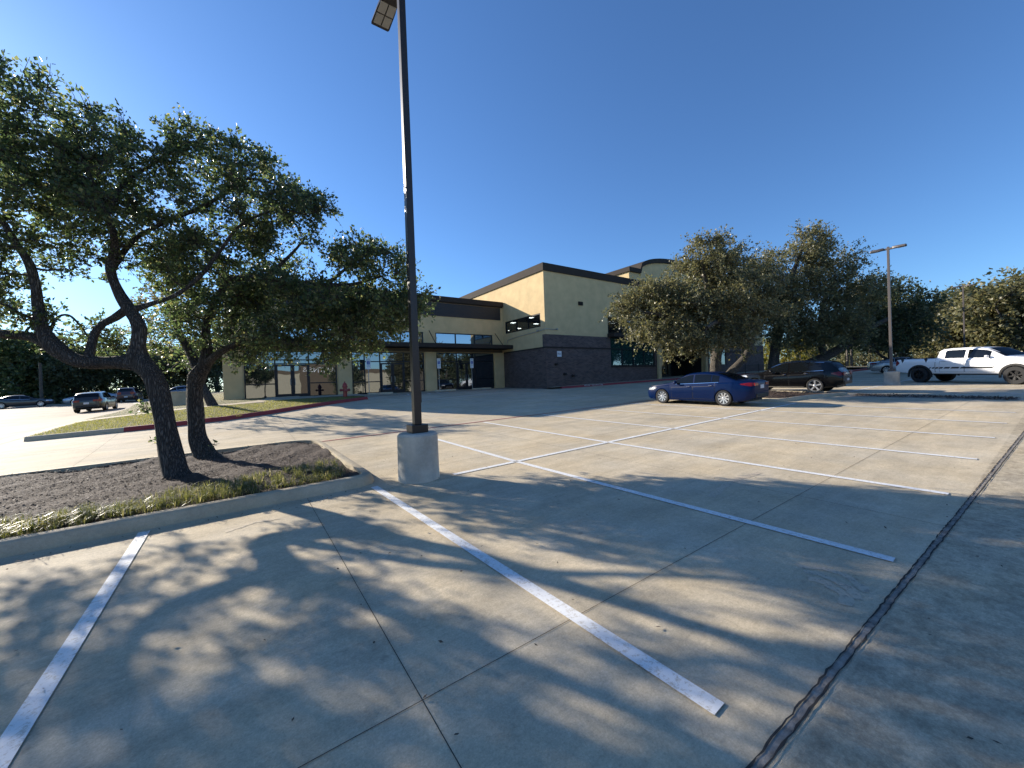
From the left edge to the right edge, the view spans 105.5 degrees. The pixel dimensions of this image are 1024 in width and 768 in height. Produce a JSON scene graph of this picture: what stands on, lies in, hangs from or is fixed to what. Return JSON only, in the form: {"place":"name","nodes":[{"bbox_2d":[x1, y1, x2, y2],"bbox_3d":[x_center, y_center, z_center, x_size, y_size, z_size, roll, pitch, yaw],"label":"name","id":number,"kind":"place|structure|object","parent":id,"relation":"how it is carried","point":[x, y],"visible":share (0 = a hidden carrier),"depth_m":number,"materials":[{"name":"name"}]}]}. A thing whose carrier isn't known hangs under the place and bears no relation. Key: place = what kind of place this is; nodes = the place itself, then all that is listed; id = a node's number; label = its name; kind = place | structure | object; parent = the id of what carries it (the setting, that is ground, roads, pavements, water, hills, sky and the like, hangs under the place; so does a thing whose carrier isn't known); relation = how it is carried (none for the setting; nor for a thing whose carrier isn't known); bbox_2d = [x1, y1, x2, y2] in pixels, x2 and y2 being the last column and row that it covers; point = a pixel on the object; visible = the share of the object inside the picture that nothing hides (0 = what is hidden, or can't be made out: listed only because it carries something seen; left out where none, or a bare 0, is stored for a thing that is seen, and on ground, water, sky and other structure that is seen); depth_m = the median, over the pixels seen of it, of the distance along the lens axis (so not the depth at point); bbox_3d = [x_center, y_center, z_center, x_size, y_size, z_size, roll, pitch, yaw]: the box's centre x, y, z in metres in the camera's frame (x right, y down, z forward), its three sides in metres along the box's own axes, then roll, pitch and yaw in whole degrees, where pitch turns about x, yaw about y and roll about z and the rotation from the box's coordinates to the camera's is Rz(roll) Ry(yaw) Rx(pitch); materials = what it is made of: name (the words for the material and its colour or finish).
{"place":"outdoors","nodes":[
{"label":"outdoors","id":0,"kind":"place"},
{"bbox_2d":[0,399,149,439],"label":"road","id":1,"kind":"structure","parent":0,"point":[18,420],"depth_m":28.25,"materials":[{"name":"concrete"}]},
{"bbox_2d":[0,395,54,408],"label":"sedan car","id":2,"kind":"object","parent":1,"relation":"on","point":[15,400],"visible":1,"depth_m":44.51,"materials":[{"name":"grey paint"}]},
{"bbox_2d":[0,402,139,443],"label":"road gutter","id":3,"kind":"object","parent":1,"relation":"on","point":[21,436],"visible":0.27,"depth_m":14.09,"materials":[{"name":"concrete"}]},
{"bbox_2d":[62,393,115,402],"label":"sedan car","id":4,"kind":"object","parent":1,"relation":"on","point":[67,400],"visible":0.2,"depth_m":47.02,"materials":[{"name":"silver metal"}]},
{"bbox_2d":[72,391,117,412],"bbox_3d":[-35.070,1.442,32.796,2.144,1.633,4.542,-5,3,-33],"label":"hatchback car","id":5,"kind":"object","parent":1,"relation":"on","point":[90,401],"visible":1,"depth_m":31.28,"materials":[{"name":"grey paint"}]},
{"bbox_2d":[116,387,142,402],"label":"suv car","id":6,"kind":"object","parent":1,"relation":"on","point":[129,393],"visible":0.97,"depth_m":47.07,"materials":[{"name":"black paint"}]},
{"bbox_2d":[13,391,223,406],"bbox_3d":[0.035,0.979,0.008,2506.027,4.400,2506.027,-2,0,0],"label":"ground","id":7,"kind":"structure","parent":0,"point":[211,393],"depth_m":56.27,"materials":[{"name":"grey concrete"}]},
{"bbox_2d":[0,326,55,404],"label":"background tree","id":8,"kind":"object","parent":7,"relation":"on","point":[15,357],"visible":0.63,"depth_m":55.69,"materials":[{"name":"green plant"}]},
{"bbox_2d":[38,363,43,397],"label":"utility pole","id":9,"kind":"object","parent":7,"relation":"on","point":[40,381],"visible":0.65,"depth_m":47.52,"materials":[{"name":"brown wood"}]},
{"bbox_2d":[23,333,108,403],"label":"background tree","id":10,"kind":"object","parent":7,"relation":"on","point":[69,376],"visible":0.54,"depth_m":57.28,"materials":[{"name":"green plant"}]},
{"bbox_2d":[80,349,125,392],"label":"background tree","id":11,"kind":"object","parent":7,"relation":"on","point":[101,387],"visible":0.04,"depth_m":67.31,"materials":[{"name":"green plant"}]},
{"bbox_2d":[89,343,168,400],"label":"background tree","id":12,"kind":"object","parent":7,"relation":"on","point":[121,376],"visible":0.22,"depth_m":61.55,"materials":[{"name":"green plant"}]},
{"bbox_2d":[124,338,186,396],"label":"background tree","id":13,"kind":"object","parent":7,"relation":"on","point":[173,381],"visible":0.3,"depth_m":65.19,"materials":[{"name":"green plant"}]},
{"bbox_2d":[108,276,238,405],"bbox_3d":[-16.471,-2.197,19.273,5.442,7.155,4.430,-2,0,0],"label":"oak tree","id":14,"kind":"object","parent":7,"relation":"on","point":[209,399],"visible":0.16,"depth_m":19.06,"materials":[{"name":"green plant"}]},
{"bbox_2d":[170,386,185,391],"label":"sedan car","id":15,"kind":"object","parent":7,"relation":"on","point":[178,388],"visible":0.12,"depth_m":51.36,"materials":[{"name":"blue paint"}]},
{"bbox_2d":[169,345,213,391],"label":"background tree","id":16,"kind":"object","parent":7,"relation":"on","point":[184,372],"visible":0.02,"depth_m":68.07,"materials":[{"name":"green plant"}]},
{"bbox_2d":[178,337,222,391],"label":"background tree","id":17,"kind":"object","parent":7,"relation":"on","point":[215,375],"visible":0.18,"depth_m":64.61,"materials":[{"name":"green plant"}]},
{"bbox_2d":[222,258,763,399],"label":"commercial building","id":18,"kind":"structure","parent":7,"relation":"on","point":[539,326],"depth_m":32.57,"materials":[{"name":"beige paint"}]},
{"bbox_2d":[275,365,292,396],"bbox_3d":[-14.926,-0.182,25.534,0.954,2.185,0.166,-2,1,-35],"label":"door","id":19,"kind":"structure","parent":18,"relation":"in","point":[284,375],"depth_m":25.56,"materials":[{"name":"clear glass"}]},
{"bbox_2d":[243,351,337,398],"bbox_3d":[-14.568,-0.646,25.909,5.400,3.120,0.134,-2,1,-35],"label":"storefront window","id":20,"kind":"structure","parent":18,"relation":"in","point":[261,383],"depth_m":25.30,"materials":[{"name":"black glass"}]},
{"bbox_2d":[292,364,309,395],"bbox_3d":[-14.134,-0.215,26.087,0.954,2.185,0.166,-2,1,-35],"label":"door","id":21,"kind":"structure","parent":18,"relation":"in","point":[300,380],"depth_m":26.11,"materials":[{"name":"clear glass"}]},
{"bbox_2d":[380,363,392,391],"bbox_3d":[-9.426,-0.452,29.373,0.879,2.265,0.166,-2,1,-35],"label":"door","id":22,"kind":"structure","parent":18,"relation":"in","point":[386,368],"depth_m":29.40,"materials":[{"name":"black glass"}]},
{"bbox_2d":[351,352,424,393],"bbox_3d":[-9.282,-0.866,29.597,5.500,3.120,0.134,-2,1,-35],"label":"storefront window","id":23,"kind":"structure","parent":18,"relation":"in","point":[361,385],"depth_m":29.04,"materials":[{"name":"black glass"}]},
{"bbox_2d":[359,331,422,342],"bbox_3d":[-9.384,-3.609,29.581,5.500,0.910,0.120,-2,1,-35],"label":"clerestory window","id":24,"kind":"structure","parent":18,"relation":"in","point":[420,336],"depth_m":30.37,"materials":[{"name":"blue glass"}]},
{"bbox_2d":[392,363,404,392],"bbox_3d":[-8.723,-0.481,29.922,0.879,2.265,0.070,-2,1,-35],"label":"door","id":25,"kind":"structure","parent":18,"relation":"in","point":[398,368],"depth_m":29.91,"materials":[{"name":"black glass"}]},
{"bbox_2d":[457,363,466,388],"bbox_3d":[-4.203,-0.679,33.018,0.864,2.245,0.166,-2,1,-35],"label":"door","id":26,"kind":"structure","parent":18,"relation":"in","point":[461,367],"depth_m":33.06,"materials":[{"name":"black glass"}]},
{"bbox_2d":[435,333,492,344],"bbox_3d":[-4.028,-3.833,33.319,5.470,0.910,0.120,-2,1,-35],"label":"clerestory window","id":27,"kind":"structure","parent":18,"relation":"in","point":[440,337],"depth_m":33.24,"materials":[{"name":"blue glass"}]},
{"bbox_2d":[436,353,493,389],"bbox_3d":[-3.918,-1.100,33.349,5.500,3.100,0.120,-2,1,-35],"label":"storefront window","id":28,"kind":"structure","parent":18,"relation":"in","point":[484,364],"depth_m":33.11,"materials":[{"name":"black glass"}]},
{"bbox_2d":[466,363,475,388],"bbox_3d":[-3.485,-0.709,33.519,0.864,2.245,0.166,-2,1,-35],"label":"door","id":29,"kind":"structure","parent":18,"relation":"in","point":[471,373],"depth_m":33.51,"materials":[{"name":"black glass"}]},
{"bbox_2d":[505,313,540,333],"bbox_3d":[0.899,-5.095,33.185,0.120,1.080,5.030,-2,1,-35],"label":"window","id":30,"kind":"structure","parent":18,"relation":"in","point":[533,321],"depth_m":33.08,"materials":[{"name":"black glass"}]},
{"bbox_2d":[608,317,638,333],"bbox_3d":[11.306,-5.379,36.805,6.800,1.500,0.120,-2,1,-35],"label":"window","id":31,"kind":"structure","parent":18,"relation":"in","point":[612,323],"depth_m":35.54,"materials":[{"name":"black glass"}]},
{"bbox_2d":[610,337,654,365],"bbox_3d":[11.446,-3.012,36.789,6.450,2.560,0.120,-2,1,-35],"label":"window","id":32,"kind":"structure","parent":18,"relation":"in","point":[621,355],"depth_m":36.52,"materials":[{"name":"black glass"}]},
{"bbox_2d":[662,358,670,376],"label":"door","id":33,"kind":"structure","parent":18,"relation":"in","point":[666,368],"depth_m":43.57,"materials":[{"name":"black glass"}]},
{"bbox_2d":[663,348,680,376],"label":"entrance window","id":34,"kind":"structure","parent":18,"relation":"in","point":[675,371],"depth_m":44.67,"materials":[{"name":"black glass"}]},
{"bbox_2d":[709,346,725,364],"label":"window","id":35,"kind":"structure","parent":18,"relation":"in","point":[723,360],"depth_m":46.39,"materials":[{"name":"blue glass"}]},
{"bbox_2d":[934,266,1023,351],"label":"background tree","id":36,"kind":"object","parent":7,"relation":"on","point":[1001,311],"visible":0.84,"depth_m":39.71,"materials":[{"name":"green plant"}]},
{"bbox_2d":[85,393,264,419],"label":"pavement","id":37,"kind":"structure","parent":0,"point":[219,397],"depth_m":22.09,"materials":[{"name":"beige concrete"}]},
{"bbox_2d":[171,391,185,405],"bbox_3d":[-19.230,0.928,22.543,0.760,1.000,0.660,-2,1,-34],"label":"utility box","id":38,"kind":"object","parent":37,"relation":"on","point":[178,398],"visible":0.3,"depth_m":22.28,"materials":[{"name":"metal"}]},
{"bbox_2d":[30,396,365,435],"bbox_3d":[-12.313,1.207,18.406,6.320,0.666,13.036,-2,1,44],"label":"lawn","id":39,"kind":"structure","parent":0,"point":[206,416],"depth_m":16.71,"materials":[{"name":"green plant"}]},
{"bbox_2d":[339,381,349,396],"bbox_3d":[-10.070,0.337,23.436,0.519,0.990,0.518,-2,0,6],"label":"fire hydrant","id":40,"kind":"object","parent":39,"relation":"on","point":[345,390],"visible":0.97,"depth_m":23.35,"materials":[{"name":"red metal"}]},
{"bbox_2d":[76,394,360,421],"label":"sidewalk","id":41,"kind":"structure","parent":0,"point":[278,398],"depth_m":22.07,"materials":[{"name":"concrete"}]},
{"bbox_2d":[302,388,500,398],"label":"sidewalk","id":42,"kind":"structure","parent":0,"point":[364,395],"depth_m":28.48,"materials":[{"name":"concrete"}]},
{"bbox_2d":[366,358,370,392],"bbox_3d":[-10.268,-0.492,27.885,0.310,2.720,0.077,-2,1,-35],"label":"parking sign","id":43,"kind":"object","parent":42,"relation":"on","point":[368,365],"visible":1,"depth_m":27.87,"materials":[{"name":"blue metal"}]},
{"bbox_2d":[367,392,392,394],"bbox_3d":[-9.442,0.668,27.908,1.800,0.120,0.172,-2,1,-35],"label":"wheel stop","id":44,"kind":"object","parent":42,"relation":"on","point":[380,393],"visible":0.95,"depth_m":27.89,"materials":[{"name":"concrete"}]},
{"bbox_2d":[437,358,440,389],"bbox_3d":[-5.801,-0.678,31.002,0.310,2.720,0.077,-2,1,-35],"label":"parking sign","id":45,"kind":"object","parent":42,"relation":"on","point":[438,362],"visible":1,"depth_m":31.00,"materials":[{"name":"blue metal"}]},
{"bbox_2d":[470,358,473,387],"bbox_3d":[-3.338,-0.776,32.538,0.310,2.720,0.077,-2,1,-35],"label":"parking sign","id":46,"kind":"object","parent":42,"relation":"on","point":[471,363],"visible":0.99,"depth_m":32.53,"materials":[{"name":"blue metal"}]},
{"bbox_2d":[0,368,1023,767],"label":"parking lot","id":47,"kind":"structure","parent":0,"point":[212,642],"depth_m":2.90,"materials":[{"name":"concrete"}]},
{"bbox_2d":[24,427,123,441],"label":"kerb","id":48,"kind":"structure","parent":47,"relation":"on","point":[70,434],"depth_m":12.63,"materials":[{"name":"concrete"}]},
{"bbox_2d":[0,442,359,537],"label":"mulch bed","id":49,"kind":"object","parent":47,"relation":"on","point":[38,489],"visible":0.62,"depth_m":6.52,"materials":[{"name":"brown soil"}]},
{"bbox_2d":[0,285,30,329],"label":"oak tree","id":50,"kind":"object","parent":49,"relation":"on","point":[6,322],"visible":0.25,"depth_m":7.50,"materials":[{"name":"green plant"}]},
{"bbox_2d":[0,49,343,479],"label":"oak tree","id":51,"kind":"object","parent":49,"relation":"on","point":[71,187],"visible":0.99,"depth_m":6.62,"materials":[{"name":"green plant"}]},
{"bbox_2d":[129,399,151,415],"bbox_3d":[-6.329,0.401,6.688,0.223,0.302,0.343,-2,0,15],"label":"trunk sprout","id":52,"kind":"object","parent":51,"relation":"attached to","point":[143,410],"visible":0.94,"depth_m":6.69,"materials":[{"name":"green plant"}]},
{"bbox_2d":[0,456,349,538],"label":"liriope border","id":53,"kind":"object","parent":49,"relation":"on","point":[87,513],"visible":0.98,"depth_m":5.09,"materials":[{"name":"green plant"}]},
{"bbox_2d":[118,218,441,459],"bbox_3d":[-5.004,-0.830,8.158,6.946,5.548,3.222,-2,0,15],"label":"oak tree","id":54,"kind":"object","parent":49,"relation":"on","point":[313,310],"visible":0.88,"depth_m":7.71,"materials":[{"name":"green plant"}]},
{"bbox_2d":[0,390,1020,536],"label":"mulch chips","id":55,"kind":"object","parent":49,"relation":"on","point":[857,394],"visible":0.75,"depth_m":6.92,"materials":[{"name":"brown wood"}]},
{"bbox_2d":[0,439,373,557],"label":"kerb","id":56,"kind":"structure","parent":47,"relation":"on","point":[27,543],"depth_m":4.90,"materials":[{"name":"concrete"}]},
{"bbox_2d":[124,397,367,431],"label":"red kerb","id":57,"kind":"structure","parent":47,"relation":"on","point":[183,423],"depth_m":15.96,"materials":[{"name":"paint"}]},
{"bbox_2d":[225,518,280,531],"bbox_3d":[-3.065,1.659,4.612,0.559,0.012,0.129,-2,1,-41],"label":"tyre mark","id":58,"kind":"object","parent":47,"relation":"on","point":[251,523],"visible":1,"depth_m":4.62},
{"bbox_2d":[371,0,439,483],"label":"lamp post","id":59,"kind":"object","parent":47,"relation":"on","point":[417,450],"visible":0.96,"depth_m":6.26,"materials":[{"name":"metal"}]},
{"bbox_2d":[322,399,656,441],"bbox_3d":[1.228,1.114,14.699,15.850,0.317,0.090,-2,1,-35],"label":"red fire line","id":60,"kind":"object","parent":47,"relation":"on","point":[481,421],"visible":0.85,"depth_m":13.30,"materials":[{"name":"paint"}]},
{"bbox_2d":[6,450,1002,767],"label":"leaf litter","id":61,"kind":"object","parent":47,"relation":"on","point":[536,644],"visible":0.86,"depth_m":3.12,"materials":[{"name":"brown plant"}]},
{"bbox_2d":[0,402,1014,767],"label":"parking line","id":62,"kind":"object","parent":47,"relation":"on","point":[16,732],"visible":0.98,"depth_m":2.96,"materials":[{"name":"white paint"}]},
{"bbox_2d":[24,382,1021,767],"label":"slab joint","id":63,"kind":"object","parent":47,"relation":"on","point":[538,636],"visible":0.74,"depth_m":2.56,"materials":[{"name":"grey"}]},
{"bbox_2d":[560,373,749,388],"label":"red kerb","id":64,"kind":"structure","parent":47,"relation":"on","point":[563,387],"depth_m":34.02,"materials":[{"name":"paint"}]},
{"bbox_2d":[648,371,768,405],"bbox_3d":[7.927,0.141,16.165,1.921,1.308,4.472,-4,3,-37],"label":"sedan car","id":65,"kind":"object","parent":47,"relation":"on","point":[723,388],"visible":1,"depth_m":15.13,"materials":[{"name":"blue paint"}]},
{"bbox_2d":[708,472,761,497],"bbox_3d":[3.099,1.377,5.427,1.614,0.036,0.187,-2,1,-38],"label":"tyre mark","id":66,"kind":"object","parent":47,"relation":"on","point":[717,491],"visible":1,"depth_m":5.38,"materials":[{"name":"grey concrete"}]},
{"bbox_2d":[731,364,767,373],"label":"metal fence","id":67,"kind":"object","parent":47,"relation":"on","point":[745,365],"visible":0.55,"depth_m":45.34,"materials":[{"name":"black metal"}]},
{"bbox_2d":[741,360,851,390],"bbox_3d":[14.484,-0.415,20.193,2.042,1.590,4.643,-4,3,-36],"label":"crossover car","id":68,"kind":"object","parent":47,"relation":"on","point":[819,375],"visible":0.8,"depth_m":18.97,"materials":[{"name":"black paint"}]},
{"bbox_2d":[755,390,847,401],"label":"kerb","id":69,"kind":"structure","parent":47,"relation":"on","point":[802,397],"depth_m":16.29,"materials":[{"name":"concrete"}]},
{"bbox_2d":[763,390,839,397],"bbox_3d":[11.377,0.490,18.246,4.464,0.242,5.322,-2,1,-32],"label":"mulch bed","id":70,"kind":"object","parent":47,"relation":"on","point":[778,394],"visible":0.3,"depth_m":17.47,"materials":[{"name":"brown wood"}]},
{"bbox_2d":[598,224,804,373],"bbox_3d":[9.664,-3.582,19.399,9.899,8.506,5.212,-2,0,-15],"label":"oak tree","id":71,"kind":"object","parent":70,"relation":"on","point":[668,321],"visible":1,"depth_m":18.70,"materials":[{"name":"green plant"}]},
{"bbox_2d":[713,218,906,368],"bbox_3d":[24.449,-6.828,33.209,16.165,15.026,8.589,-2,0,0],"label":"oak tree","id":72,"kind":"object","parent":47,"relation":"on","point":[825,324],"visible":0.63,"depth_m":31.70,"materials":[{"name":"green plant"}]},
{"bbox_2d":[808,576,854,605],"bbox_3d":[2.330,1.502,2.834,0.164,0.011,0.386,-2,0,0],"label":"tyre mark","id":73,"kind":"object","parent":47,"relation":"on","point":[845,598],"visible":1,"depth_m":2.80,"materials":[{"name":"grey concrete"}]},
{"bbox_2d":[796,563,869,592],"bbox_3d":[2.507,1.488,3.034,0.198,0.012,0.494,-2,1,-28],"label":"tyre mark","id":74,"kind":"object","parent":47,"relation":"on","point":[858,585],"visible":1,"depth_m":3.02,"materials":[{"name":"grey concrete"}]},
{"bbox_2d":[804,570,862,599],"bbox_3d":[2.424,1.495,2.922,0.148,0.011,0.436,-2,0,-13],"label":"tyre mark","id":75,"kind":"object","parent":47,"relation":"on","point":[853,592],"visible":1,"depth_m":2.89,"materials":[{"name":"grey concrete"}]},
{"bbox_2d":[745,431,1023,767],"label":"expansion joint","id":76,"kind":"object","parent":47,"relation":"on","point":[767,754],"visible":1,"depth_m":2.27,"materials":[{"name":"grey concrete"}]},
{"bbox_2d":[775,376,1000,392],"bbox_3d":[23.034,-0.090,23.374,19.500,0.512,10.200,-2,1,-35],"label":"parking line","id":77,"kind":"object","parent":47,"relation":"on","point":[903,382],"visible":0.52,"depth_m":20.98,"materials":[{"name":"white paint"}]},
{"bbox_2d":[870,244,906,384],"bbox_3d":[21.279,-3.788,21.909,0.704,7.850,1.478,-2,1,-35],"label":"lamp post","id":78,"kind":"object","parent":47,"relation":"on","point":[891,375],"visible":0.98,"depth_m":21.85,"materials":[{"name":"metal"}]},
{"bbox_2d":[867,357,914,372],"bbox_3d":[35.717,-1.760,35.406,4.942,1.445,2.123,-1,3,36],"label":"sedan car","id":79,"kind":"object","parent":47,"relation":"on","point":[882,366],"visible":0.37,"depth_m":35.63,"materials":[{"name":"silver metal"}]},
{"bbox_2d":[840,268,957,358],"bbox_3d":[35.261,-5.775,36.039,9.970,10.107,6.724,-2,0,0],"label":"oak tree","id":80,"kind":"object","parent":47,"relation":"on","point":[912,311],"visible":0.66,"depth_m":34.52,"materials":[{"name":"green plant"}]},
{"bbox_2d":[845,395,1023,399],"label":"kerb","id":81,"kind":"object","parent":47,"relation":"on","point":[929,397],"visible":0.7,"depth_m":14.91,"materials":[{"name":"grey concrete"}]},
{"bbox_2d":[923,285,987,355],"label":"background tree","id":82,"kind":"object","parent":47,"relation":"on","point":[952,294],"visible":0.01,"depth_m":61.96,"materials":[{"name":"green plant"}]},
{"bbox_2d":[896,346,1023,384],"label":"pickup truck","id":83,"kind":"object","parent":47,"relation":"on","point":[1007,363],"visible":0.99,"depth_m":20.54,"materials":[{"name":"white paint"}]},
{"bbox_2d":[952,284,973,346],"bbox_3d":[46.042,-5.791,39.632,0.704,8.550,1.478,-2,1,-35],"label":"lamp post","id":84,"kind":"object","parent":47,"relation":"on","point":[962,286],"visible":0.43,"depth_m":39.59,"materials":[{"name":"metal"}]},
{"bbox_2d":[0,0,1023,390],"label":"sky","id":85,"kind":"structure","parent":0,"point":[590,135],"materials":[{"name":"blue"}]},
{"bbox_2d":[557,370,765,386],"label":"sidewalk","id":86,"kind":"structure","parent":0,"point":[669,377],"depth_m":39.44,"materials":[{"name":"concrete"}]},
{"bbox_2d":[764,366,866,368],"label":"bank","id":87,"kind":"structure","parent":0,"point":[855,366],"depth_m":51.58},
{"bbox_2d":[762,337,768,367],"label":"shrub","id":88,"kind":"object","parent":87,"relation":"on","point":[767,354],"visible":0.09,"depth_m":67.94,"materials":[{"name":"green plant"}]},
{"bbox_2d":[763,337,792,369],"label":"shrub","id":89,"kind":"object","parent":87,"relation":"on","point":[782,359],"visible":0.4,"depth_m":57.67,"materials":[{"name":"green plant"}]},
{"bbox_2d":[785,343,818,360],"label":"shrub","id":90,"kind":"object","parent":87,"relation":"on","point":[800,356],"visible":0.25,"depth_m":59.07,"materials":[{"name":"green plant"}]},
{"bbox_2d":[807,347,844,360],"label":"shrub","id":91,"kind":"object","parent":87,"relation":"on","point":[835,357],"visible":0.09,"depth_m":61.03,"materials":[{"name":"green plant"}]},
{"bbox_2d":[826,341,849,360],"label":"background tree","id":92,"kind":"object","parent":87,"relation":"on","point":[837,355],"visible":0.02,"depth_m":76.55,"materials":[{"name":"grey plant"}]},
{"bbox_2d":[846,350,848,365],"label":"tree trunk","id":93,"kind":"object","parent":87,"relation":"on","point":[847,360],"visible":0.51,"depth_m":62.87,"materials":[{"name":"brown plant"}]},
{"bbox_2d":[850,346,852,365],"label":"tree trunk","id":94,"kind":"object","parent":87,"relation":"on","point":[851,359],"visible":0.61,"depth_m":60.87,"materials":[{"name":"brown wood"}]},
{"bbox_2d":[837,352,870,365],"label":"shrub","id":95,"kind":"object","parent":87,"relation":"on","point":[863,363],"visible":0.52,"depth_m":65.78,"materials":[{"name":"green plant"}]},
{"bbox_2d":[840,329,896,365],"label":"background tree","id":96,"kind":"object","parent":87,"relation":"on","point":[857,353],"visible":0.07,"depth_m":71.56,"materials":[{"name":"green plant"}]},
{"bbox_2d":[862,352,896,364],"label":"shrub","id":97,"kind":"object","parent":87,"relation":"on","point":[876,358],"visible":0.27,"depth_m":63.78,"materials":[{"name":"green plant"}]},
{"bbox_2d":[845,351,930,367],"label":"metal fence","id":98,"kind":"object","parent":87,"relation":"on","point":[922,353],"visible":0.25,"depth_m":47.77,"materials":[{"name":"black metal"}]},
{"bbox_2d":[895,346,919,356],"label":"background tree","id":99,"kind":"object","parent":87,"relation":"on","point":[904,354],"visible":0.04,"depth_m":68.68,"materials":[{"name":"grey plant"}]},
{"bbox_2d":[907,296,978,357],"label":"background tree","id":100,"kind":"object","parent":87,"relation":"on","point":[938,349],"visible":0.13,"depth_m":44.89,"materials":[{"name":"green plant"}]},
{"bbox_2d":[916,278,1023,357],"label":"background tree","id":101,"kind":"object","parent":87,"relation":"on","point":[955,290],"visible":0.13,"depth_m":41.90,"materials":[{"name":"green plant"}]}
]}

